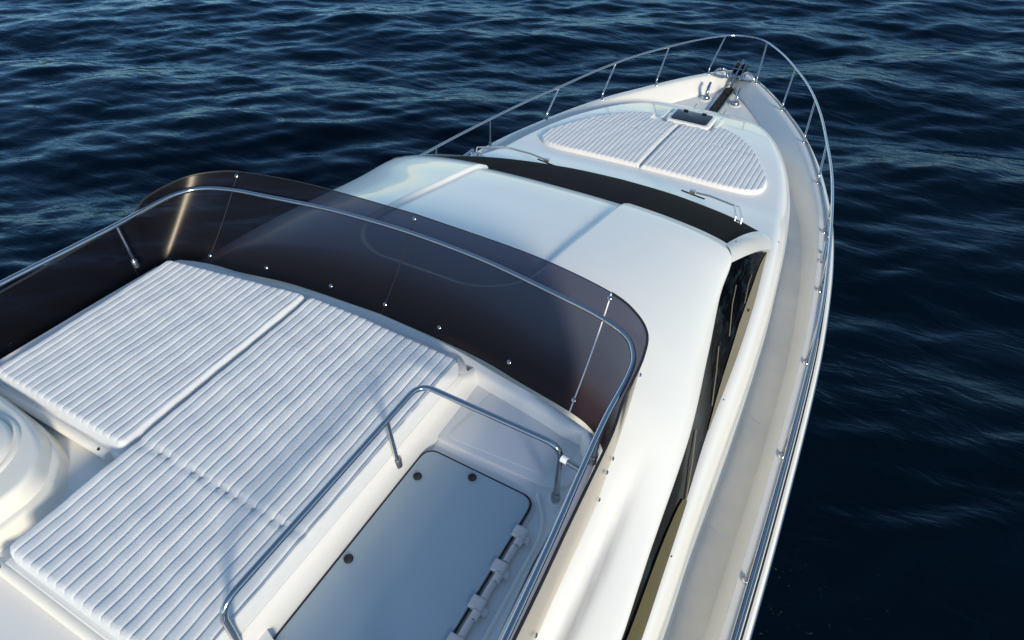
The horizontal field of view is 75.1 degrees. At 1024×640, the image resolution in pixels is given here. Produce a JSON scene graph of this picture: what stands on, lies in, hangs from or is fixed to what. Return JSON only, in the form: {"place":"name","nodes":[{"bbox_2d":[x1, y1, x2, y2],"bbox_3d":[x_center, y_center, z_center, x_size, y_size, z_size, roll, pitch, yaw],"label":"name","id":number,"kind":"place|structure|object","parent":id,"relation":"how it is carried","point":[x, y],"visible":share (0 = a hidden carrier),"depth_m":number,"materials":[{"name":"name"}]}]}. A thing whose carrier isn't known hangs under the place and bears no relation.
{"place":"outdoors","nodes":[
{"label":"outdoors","id":0,"kind":"place"},
{"bbox_2d":[0,0,1023,639],"bbox_3d":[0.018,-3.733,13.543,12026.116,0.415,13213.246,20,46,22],"label":"sea","id":1,"kind":"structure","parent":0,"point":[904,516],"depth_m":13.37,"materials":[{"name":"liquid"}]},
{"bbox_2d":[0,34,833,639],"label":"motor yacht","id":2,"kind":"object","parent":1,"relation":"on","point":[604,438],"visible":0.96,"depth_m":3.91,"materials":[{"name":"plastic"}]},
{"bbox_2d":[0,261,305,453],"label":"sun cushion","id":3,"kind":"object","parent":2,"relation":"on","point":[125,369],"visible":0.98,"depth_m":3.54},
{"bbox_2d":[10,298,459,639],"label":"sun cushion","id":4,"kind":"object","parent":2,"relation":"on","point":[175,523],"visible":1,"depth_m":2.90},
{"bbox_2d":[541,112,678,167],"bbox_3d":[1.327,-2.492,8.785,1.400,0.274,1.850,20,46,22],"label":"foredeck cushion","id":5,"kind":"object","parent":2,"relation":"on","point":[635,139],"visible":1,"depth_m":8.47,"materials":[{"name":"white fabric"}]},
{"bbox_2d":[622,252,766,639],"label":"side window","id":6,"kind":"structure","parent":2,"relation":"in","point":[739,291],"depth_m":4.52,"materials":[{"name":"black glass"}]},
{"bbox_2d":[640,125,766,194],"bbox_3d":[2.572,-2.041,8.261,1.400,0.274,1.850,20,46,22],"label":"foredeck cushion","id":7,"kind":"object","parent":2,"relation":"on","point":[722,158],"visible":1,"depth_m":7.96,"materials":[{"name":"white fabric"}]}
]}

